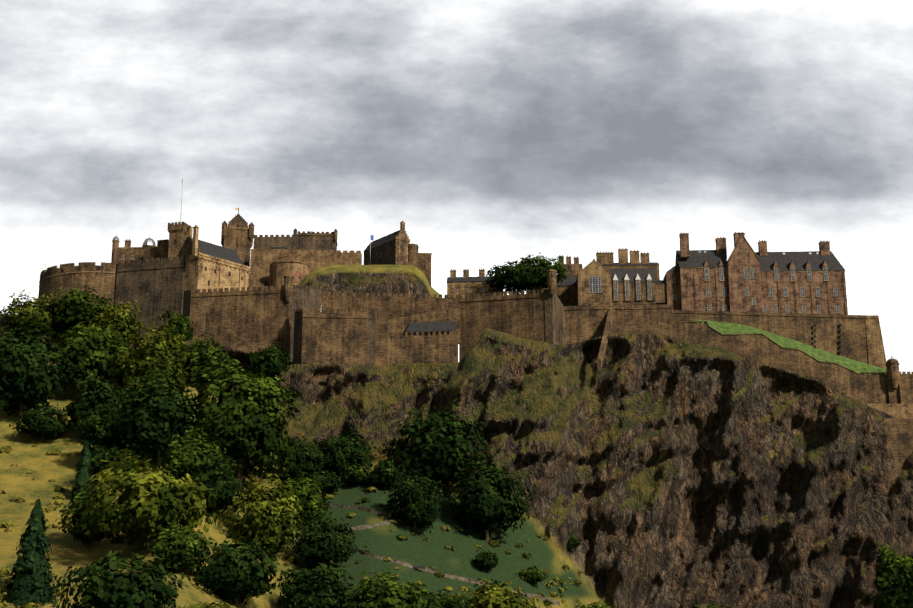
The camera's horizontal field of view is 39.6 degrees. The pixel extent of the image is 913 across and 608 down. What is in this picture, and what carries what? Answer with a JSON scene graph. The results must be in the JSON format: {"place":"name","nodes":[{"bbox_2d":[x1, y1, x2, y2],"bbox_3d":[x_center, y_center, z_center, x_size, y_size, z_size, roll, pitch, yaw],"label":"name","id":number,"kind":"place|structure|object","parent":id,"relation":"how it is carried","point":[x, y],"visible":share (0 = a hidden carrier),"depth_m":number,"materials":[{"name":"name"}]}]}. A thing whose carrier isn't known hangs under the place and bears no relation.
{"place":"outdoors","nodes":[
{"label":"outdoors","id":0,"kind":"place"},
{"bbox_2d":[221,208,254,269],"bbox_3d":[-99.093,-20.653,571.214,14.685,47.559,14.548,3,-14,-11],"label":"clock tower","id":1,"kind":"structure","parent":0,"point":[237,234],"depth_m":567.49,"materials":[{"name":"stone"}]},
{"bbox_2d":[248,228,361,289],"bbox_3d":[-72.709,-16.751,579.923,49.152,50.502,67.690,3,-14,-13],"label":"ward walls","id":2,"kind":"structure","parent":0,"point":[276,259],"depth_m":557.37,"materials":[{"name":"stone"}]},
{"bbox_2d":[298,264,438,297],"bbox_3d":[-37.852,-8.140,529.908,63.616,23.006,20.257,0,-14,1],"label":"castle mound","id":3,"kind":"object","parent":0,"point":[381,279],"visible":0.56,"depth_m":525.23,"materials":[{"name":"green plant"}]},
{"bbox_2d":[364,221,431,285],"bbox_3d":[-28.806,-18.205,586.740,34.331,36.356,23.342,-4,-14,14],"label":"chapel","id":4,"kind":"structure","parent":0,"point":[396,248],"depth_m":581.43,"materials":[{"name":"stone"}]},
{"bbox_2d":[0,313,912,607],"bbox_3d":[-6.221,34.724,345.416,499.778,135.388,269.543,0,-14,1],"label":"rocky hill","id":5,"kind":"structure","parent":0,"point":[662,471],"depth_m":440.33,"materials":[{"name":"rock"},{"name":"grass"}]},
{"bbox_2d":[0,290,59,334],"bbox_3d":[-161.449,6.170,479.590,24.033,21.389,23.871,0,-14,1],"label":"tree","id":6,"kind":"object","parent":5,"relation":"on","point":[27,313],"visible":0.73,"depth_m":474.72,"materials":[{"name":"green plant"}]},
{"bbox_2d":[0,322,68,421],"bbox_3d":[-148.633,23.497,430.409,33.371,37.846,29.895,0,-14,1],"label":"tree","id":7,"kind":"object","parent":5,"relation":"on","point":[27,374],"visible":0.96,"depth_m":425.50,"materials":[{"name":"green plant"}]},
{"bbox_2d":[0,498,70,607],"bbox_3d":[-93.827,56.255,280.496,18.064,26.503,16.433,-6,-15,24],"label":"conifer","id":8,"kind":"object","parent":5,"relation":"on","point":[31,576],"visible":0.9,"depth_m":278.11,"materials":[{"name":"green plant"}]},
{"bbox_2d":[9,403,73,442],"bbox_3d":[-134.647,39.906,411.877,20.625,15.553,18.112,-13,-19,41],"label":"bush","id":9,"kind":"object","parent":5,"relation":"on","point":[40,424],"visible":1,"depth_m":407.45,"materials":[{"name":"green plant"}]},
{"bbox_2d":[45,285,114,341],"bbox_3d":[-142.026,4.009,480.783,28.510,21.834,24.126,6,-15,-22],"label":"tree","id":10,"kind":"object","parent":5,"relation":"on","point":[73,310],"visible":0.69,"depth_m":475.51,"materials":[{"name":"green plant"}]},
{"bbox_2d":[71,440,93,502],"bbox_3d":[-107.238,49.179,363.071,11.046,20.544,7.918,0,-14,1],"label":"conifer","id":11,"kind":"object","parent":5,"relation":"on","point":[84,467],"visible":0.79,"depth_m":362.00,"materials":[{"name":"green plant"}]},
{"bbox_2d":[55,487,110,548],"bbox_3d":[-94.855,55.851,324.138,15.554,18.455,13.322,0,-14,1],"label":"tree","id":12,"kind":"object","parent":5,"relation":"on","point":[74,529],"visible":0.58,"depth_m":321.05,"materials":[{"name":"green plant"}]},
{"bbox_2d":[48,321,126,396],"bbox_3d":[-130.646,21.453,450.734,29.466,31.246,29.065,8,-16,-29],"label":"tree","id":13,"kind":"object","parent":5,"relation":"on","point":[84,354],"visible":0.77,"depth_m":444.55,"materials":[{"name":"green plant"}]},
{"bbox_2d":[63,373,132,434],"bbox_3d":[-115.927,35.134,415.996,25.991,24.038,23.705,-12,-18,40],"label":"tree","id":14,"kind":"object","parent":5,"relation":"on","point":[83,408],"visible":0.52,"depth_m":411.10,"materials":[{"name":"green plant"}]},
{"bbox_2d":[73,402,138,457],"bbox_3d":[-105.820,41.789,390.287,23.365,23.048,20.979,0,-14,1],"label":"tree","id":15,"kind":"object","parent":5,"relation":"on","point":[102,434],"visible":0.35,"depth_m":385.03,"materials":[{"name":"green plant"}]},
{"bbox_2d":[75,445,136,483],"bbox_3d":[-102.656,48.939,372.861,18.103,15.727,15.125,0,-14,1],"label":"dark tree","id":16,"kind":"object","parent":5,"relation":"on","point":[97,465],"visible":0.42,"depth_m":370.07,"materials":[{"name":"green plant"}]},
{"bbox_2d":[38,256,184,329],"bbox_3d":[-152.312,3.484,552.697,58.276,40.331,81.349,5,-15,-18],"label":"castle wall","id":17,"kind":"structure","parent":5,"relation":"on","point":[152,287],"depth_m":535.12,"materials":[{"name":"stone"}]},
{"bbox_2d":[111,179,188,263],"bbox_3d":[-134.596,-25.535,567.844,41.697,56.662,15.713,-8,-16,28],"label":"flag tower and domes","id":18,"kind":"structure","parent":17,"relation":"on","point":[165,248],"depth_m":562.59,"materials":[{"name":"stone"}]},
{"bbox_2d":[95,344,138,392],"bbox_3d":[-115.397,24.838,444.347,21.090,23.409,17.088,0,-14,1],"label":"tree","id":19,"kind":"object","parent":5,"relation":"on","point":[117,373],"visible":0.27,"depth_m":440.81,"materials":[{"name":"green plant"}]},
{"bbox_2d":[81,300,153,366],"bbox_3d":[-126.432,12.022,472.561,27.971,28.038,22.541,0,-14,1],"label":"tree","id":20,"kind":"object","parent":5,"relation":"on","point":[121,323],"visible":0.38,"depth_m":469.01,"materials":[{"name":"green plant"}]},
{"bbox_2d":[49,550,190,607],"bbox_3d":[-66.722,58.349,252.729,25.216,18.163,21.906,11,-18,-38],"label":"tree","id":21,"kind":"object","parent":5,"relation":"on","point":[112,588],"visible":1,"depth_m":249.03,"materials":[{"name":"green plant"}]},
{"bbox_2d":[79,449,220,551],"bbox_3d":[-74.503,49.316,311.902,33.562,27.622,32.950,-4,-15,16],"label":"tree","id":22,"kind":"object","parent":5,"relation":"on","point":[145,508],"visible":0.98,"depth_m":304.57,"materials":[{"name":"green plant"}]},
{"bbox_2d":[117,320,188,402],"bbox_3d":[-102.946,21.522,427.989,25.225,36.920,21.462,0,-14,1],"label":"tree","id":23,"kind":"object","parent":5,"relation":"on","point":[155,357],"visible":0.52,"depth_m":425.32,"materials":[{"name":"green plant"}]},
{"bbox_2d":[109,367,213,463],"bbox_3d":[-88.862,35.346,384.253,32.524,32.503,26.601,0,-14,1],"label":"tree","id":24,"kind":"object","parent":5,"relation":"on","point":[157,418],"visible":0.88,"depth_m":378.80,"materials":[{"name":"green plant"}]},
{"bbox_2d":[156,309,194,357],"bbox_3d":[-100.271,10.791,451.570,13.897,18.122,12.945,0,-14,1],"label":"tree","id":25,"kind":"object","parent":5,"relation":"on","point":[179,320],"visible":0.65,"depth_m":449.64,"materials":[{"name":"green plant"}]},
{"bbox_2d":[144,523,214,573],"bbox_3d":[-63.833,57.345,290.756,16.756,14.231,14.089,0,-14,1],"label":"tree","id":26,"kind":"object","parent":5,"relation":"on","point":[178,552],"visible":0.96,"depth_m":288.19,"materials":[{"name":"green plant"}]},
{"bbox_2d":[157,425,230,480],"bbox_3d":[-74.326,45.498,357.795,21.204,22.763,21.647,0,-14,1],"label":"tree","id":27,"kind":"object","parent":5,"relation":"on","point":[185,459],"visible":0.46,"depth_m":353.38,"materials":[{"name":"green plant"}]},
{"bbox_2d":[175,334,232,386],"bbox_3d":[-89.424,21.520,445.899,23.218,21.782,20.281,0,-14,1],"label":"tree","id":28,"kind":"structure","parent":5,"relation":"on","point":[211,352],"depth_m":441.61,"materials":[{"name":"green plant"}]},
{"bbox_2d":[178,601,231,607],"bbox_3d":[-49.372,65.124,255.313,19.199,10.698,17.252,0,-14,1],"label":"tree","id":29,"kind":"object","parent":5,"relation":"on","point":[208,605],"visible":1,"depth_m":255.24,"materials":[{"name":"green plant"}]},
{"bbox_2d":[177,225,249,291],"bbox_3d":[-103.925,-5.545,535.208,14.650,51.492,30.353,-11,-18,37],"label":"castle building","id":30,"kind":"structure","parent":5,"relation":"on","point":[210,266],"depth_m":530.15,"materials":[{"name":"stone"}]},
{"bbox_2d":[181,451,250,514],"bbox_3d":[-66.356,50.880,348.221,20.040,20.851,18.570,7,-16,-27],"label":"dark tree","id":31,"kind":"object","parent":5,"relation":"on","point":[223,484],"visible":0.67,"depth_m":345.74,"materials":[{"name":"green plant"}]},
{"bbox_2d":[172,354,309,487],"bbox_3d":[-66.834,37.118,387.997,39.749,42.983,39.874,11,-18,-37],"label":"tree","id":32,"kind":"object","parent":5,"relation":"on","point":[243,431],"visible":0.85,"depth_m":381.25,"materials":[{"name":"green plant"}]},
{"bbox_2d":[190,534,295,606],"bbox_3d":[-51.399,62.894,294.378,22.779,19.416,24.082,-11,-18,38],"label":"tree","id":33,"kind":"object","parent":5,"relation":"on","point":[235,573],"visible":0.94,"depth_m":290.10,"materials":[{"name":"green plant"}]},
{"bbox_2d":[214,468,310,557],"bbox_3d":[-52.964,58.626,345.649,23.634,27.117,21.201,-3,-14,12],"label":"tree","id":34,"kind":"object","parent":5,"relation":"on","point":[267,521],"visible":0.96,"depth_m":340.81,"materials":[{"name":"green plant"}]},
{"bbox_2d":[247,341,293,382],"bbox_3d":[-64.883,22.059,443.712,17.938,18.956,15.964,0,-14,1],"label":"tree","id":35,"kind":"object","parent":5,"relation":"on","point":[270,362],"visible":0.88,"depth_m":440.73,"materials":[{"name":"green plant"}]},
{"bbox_2d":[268,482,303,500],"bbox_3d":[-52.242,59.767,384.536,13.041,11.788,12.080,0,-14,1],"label":"shrub","id":36,"kind":"object","parent":5,"relation":"on","point":[278,487],"visible":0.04,"depth_m":384.24,"materials":[{"name":"green plant"}]},
{"bbox_2d":[0,402,583,607],"bbox_3d":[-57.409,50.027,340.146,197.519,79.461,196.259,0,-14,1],"label":"grass tufts","id":37,"kind":"object","parent":5,"relation":"on","point":[290,560],"visible":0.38,"depth_m":375.76,"materials":[{"name":"green plant"}]},
{"bbox_2d":[275,472,331,523],"bbox_3d":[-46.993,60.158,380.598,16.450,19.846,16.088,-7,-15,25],"label":"tree","id":38,"kind":"object","parent":5,"relation":"on","point":[309,501],"visible":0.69,"depth_m":378.01,"materials":[{"name":"green plant"}]},
{"bbox_2d":[275,435,333,483],"bbox_3d":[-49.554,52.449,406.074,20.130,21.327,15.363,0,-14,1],"label":"tree","id":39,"kind":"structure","parent":5,"relation":"on","point":[304,465],"depth_m":402.27,"materials":[{"name":"green plant"}]},
{"bbox_2d":[56,410,559,605],"bbox_3d":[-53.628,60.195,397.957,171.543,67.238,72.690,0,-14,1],"label":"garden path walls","id":40,"kind":"structure","parent":5,"relation":"on","point":[368,526],"depth_m":377.02,"materials":[{"name":"stone"}]},
{"bbox_2d":[272,560,356,607],"bbox_3d":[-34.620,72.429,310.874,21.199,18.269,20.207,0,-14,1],"label":"tree","id":41,"kind":"object","parent":5,"relation":"on","point":[306,589],"visible":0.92,"depth_m":306.77,"materials":[{"name":"green plant"}]},
{"bbox_2d":[302,470,343,493],"bbox_3d":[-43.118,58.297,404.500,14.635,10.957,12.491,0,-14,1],"label":"shrub","id":42,"kind":"object","parent":5,"relation":"on","point":[328,482],"visible":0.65,"depth_m":401.90,"materials":[{"name":"green plant"}]},
{"bbox_2d":[290,506,361,569],"bbox_3d":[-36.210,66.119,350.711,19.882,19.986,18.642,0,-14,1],"label":"tree","id":43,"kind":"object","parent":5,"relation":"on","point":[322,543],"visible":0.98,"depth_m":346.67,"materials":[{"name":"green plant"}]},
{"bbox_2d":[304,424,375,485],"bbox_3d":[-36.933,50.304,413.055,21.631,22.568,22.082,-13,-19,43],"label":"tree","id":44,"kind":"object","parent":5,"relation":"on","point":[338,458],"visible":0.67,"depth_m":408.01,"materials":[{"name":"green plant"}]},
{"bbox_2d":[339,464,372,486],"bbox_3d":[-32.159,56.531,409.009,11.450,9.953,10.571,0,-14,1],"label":"shrub","id":45,"kind":"object","parent":5,"relation":"on","point":[359,475],"visible":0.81,"depth_m":406.86,"materials":[{"name":"green plant"}]},
{"bbox_2d":[368,459,403,490],"bbox_3d":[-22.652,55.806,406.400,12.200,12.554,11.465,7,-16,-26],"label":"tree","id":46,"kind":"object","parent":5,"relation":"on","point":[385,474],"visible":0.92,"depth_m":404.36,"materials":[{"name":"green plant"}]},
{"bbox_2d":[341,566,439,607],"bbox_3d":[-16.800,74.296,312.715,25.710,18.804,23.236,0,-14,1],"label":"tree","id":47,"kind":"object","parent":5,"relation":"on","point":[393,594],"visible":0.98,"depth_m":306.19,"materials":[{"name":"green plant"}]},
{"bbox_2d":[384,466,443,532],"bbox_3d":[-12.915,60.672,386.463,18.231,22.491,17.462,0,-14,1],"label":"crag tree","id":48,"kind":"object","parent":5,"relation":"on","point":[417,503],"visible":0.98,"depth_m":383.60,"materials":[{"name":"green plant"}]},
{"bbox_2d":[414,566,424,570],"bbox_3d":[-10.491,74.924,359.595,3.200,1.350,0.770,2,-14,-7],"label":"garden bench","id":49,"kind":"object","parent":5,"relation":"on","point":[419,567],"visible":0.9,"depth_m":359.79,"materials":[{"name":"black wood"}]},
{"bbox_2d":[183,269,672,381],"bbox_3d":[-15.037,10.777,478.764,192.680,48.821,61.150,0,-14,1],"label":"castle outer walls","id":50,"kind":"structure","parent":5,"relation":"on","point":[305,324],"depth_m":468.50,"materials":[{"name":"stone"}]},
{"bbox_2d":[379,398,491,495],"bbox_3d":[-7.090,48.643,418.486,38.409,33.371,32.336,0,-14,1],"label":"crag tree","id":51,"kind":"object","parent":5,"relation":"on","point":[439,455],"visible":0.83,"depth_m":412.87,"materials":[{"name":"green plant"}]},
{"bbox_2d":[415,589,470,607],"bbox_3d":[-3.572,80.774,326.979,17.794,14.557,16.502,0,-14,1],"label":"tree","id":52,"kind":"object","parent":5,"relation":"on","point":[446,602],"visible":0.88,"depth_m":324.68,"materials":[{"name":"green plant"}]},
{"bbox_2d":[447,268,502,297],"bbox_3d":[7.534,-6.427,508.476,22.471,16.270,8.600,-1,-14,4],"label":"castle building","id":53,"kind":"structure","parent":5,"relation":"on","point":[465,284],"depth_m":504.80,"materials":[{"name":"stone"}]},
{"bbox_2d":[472,549,500,571],"bbox_3d":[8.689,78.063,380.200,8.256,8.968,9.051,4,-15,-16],"label":"path shrub","id":54,"kind":"object","parent":5,"relation":"on","point":[488,560],"visible":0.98,"depth_m":378.33,"materials":[{"name":"green plant"}]},
{"bbox_2d":[443,452,535,541],"bbox_3d":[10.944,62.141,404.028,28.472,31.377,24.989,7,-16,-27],"label":"crag tree","id":55,"kind":"object","parent":5,"relation":"on","point":[490,502],"visible":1,"depth_m":398.73,"materials":[{"name":"green plant"}]},
{"bbox_2d":[458,578,539,607],"bbox_3d":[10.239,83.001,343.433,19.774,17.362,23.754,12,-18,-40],"label":"tree","id":56,"kind":"object","parent":5,"relation":"on","point":[498,598],"visible":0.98,"depth_m":341.14,"materials":[{"name":"green plant"}]},
{"bbox_2d":[480,261,545,294],"bbox_3d":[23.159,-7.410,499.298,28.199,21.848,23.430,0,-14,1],"label":"tree","id":57,"kind":"object","parent":5,"relation":"on","point":[511,277],"visible":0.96,"depth_m":495.30,"materials":[{"name":"green plant"}]},
{"bbox_2d":[518,566,547,585],"bbox_3d":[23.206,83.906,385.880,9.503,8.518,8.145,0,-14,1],"label":"path shrub","id":58,"kind":"object","parent":5,"relation":"on","point":[534,574],"visible":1,"depth_m":384.14,"materials":[{"name":"green plant"}]},
{"bbox_2d":[515,252,568,292],"bbox_3d":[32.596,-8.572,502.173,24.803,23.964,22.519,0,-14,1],"label":"tree","id":59,"kind":"object","parent":5,"relation":"on","point":[540,265],"visible":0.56,"depth_m":498.69,"materials":[{"name":"green plant"}]},
{"bbox_2d":[567,533,581,558],"bbox_3d":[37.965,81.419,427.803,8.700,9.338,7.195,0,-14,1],"label":"tree","id":60,"kind":"object","parent":5,"relation":"on","point":[573,541],"visible":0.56,"depth_m":426.28,"materials":[{"name":"green plant"}]},
{"bbox_2d":[575,600,617,607],"bbox_3d":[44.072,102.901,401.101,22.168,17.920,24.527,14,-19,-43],"label":"bush","id":61,"kind":"object","parent":5,"relation":"on","point":[590,605],"visible":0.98,"depth_m":401.35,"materials":[{"name":"green plant"}]},
{"bbox_2d":[529,248,666,305],"bbox_3d":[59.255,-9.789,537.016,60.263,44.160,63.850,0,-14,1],"label":"castle building","id":62,"kind":"structure","parent":5,"relation":"on","point":[603,279],"depth_m":508.21,"materials":[{"name":"stone"}]},
{"bbox_2d":[695,601,728,607],"bbox_3d":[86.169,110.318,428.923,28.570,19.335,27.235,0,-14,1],"label":"bush","id":63,"kind":"object","parent":5,"relation":"on","point":[714,605],"visible":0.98,"depth_m":429.43,"materials":[{"name":"green plant"}]},
{"bbox_2d":[663,232,847,314],"bbox_3d":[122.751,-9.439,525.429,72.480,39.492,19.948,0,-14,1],"label":"new barracks","id":64,"kind":"structure","parent":5,"relation":"on","point":[744,277],"depth_m":516.86,"materials":[{"name":"brown stone"}]},
{"bbox_2d":[672,310,912,478],"bbox_3d":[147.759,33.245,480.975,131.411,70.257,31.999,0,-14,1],"label":"castle western walls","id":65,"kind":"structure","parent":5,"relation":"on","point":[859,339],"depth_m":485.53,"materials":[{"name":"stone"}]},
{"bbox_2d":[695,319,885,374],"bbox_3d":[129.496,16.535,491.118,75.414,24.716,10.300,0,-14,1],"label":"lawn bank","id":66,"kind":"structure","parent":65,"relation":"on","point":[782,341],"depth_m":492.11,"materials":[{"name":"green plant"}]},
{"bbox_2d":[872,543,912,607],"bbox_3d":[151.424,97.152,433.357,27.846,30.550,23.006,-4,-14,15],"label":"tree","id":67,"kind":"object","parent":5,"relation":"on","point":[895,579],"visible":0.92,"depth_m":428.90,"materials":[{"name":"green plant"}]},
{"bbox_2d":[0,0,912,373],"label":"sky","id":68,"kind":"structure","parent":0,"point":[498,132],"materials":[{"name":"grey"}]}
]}

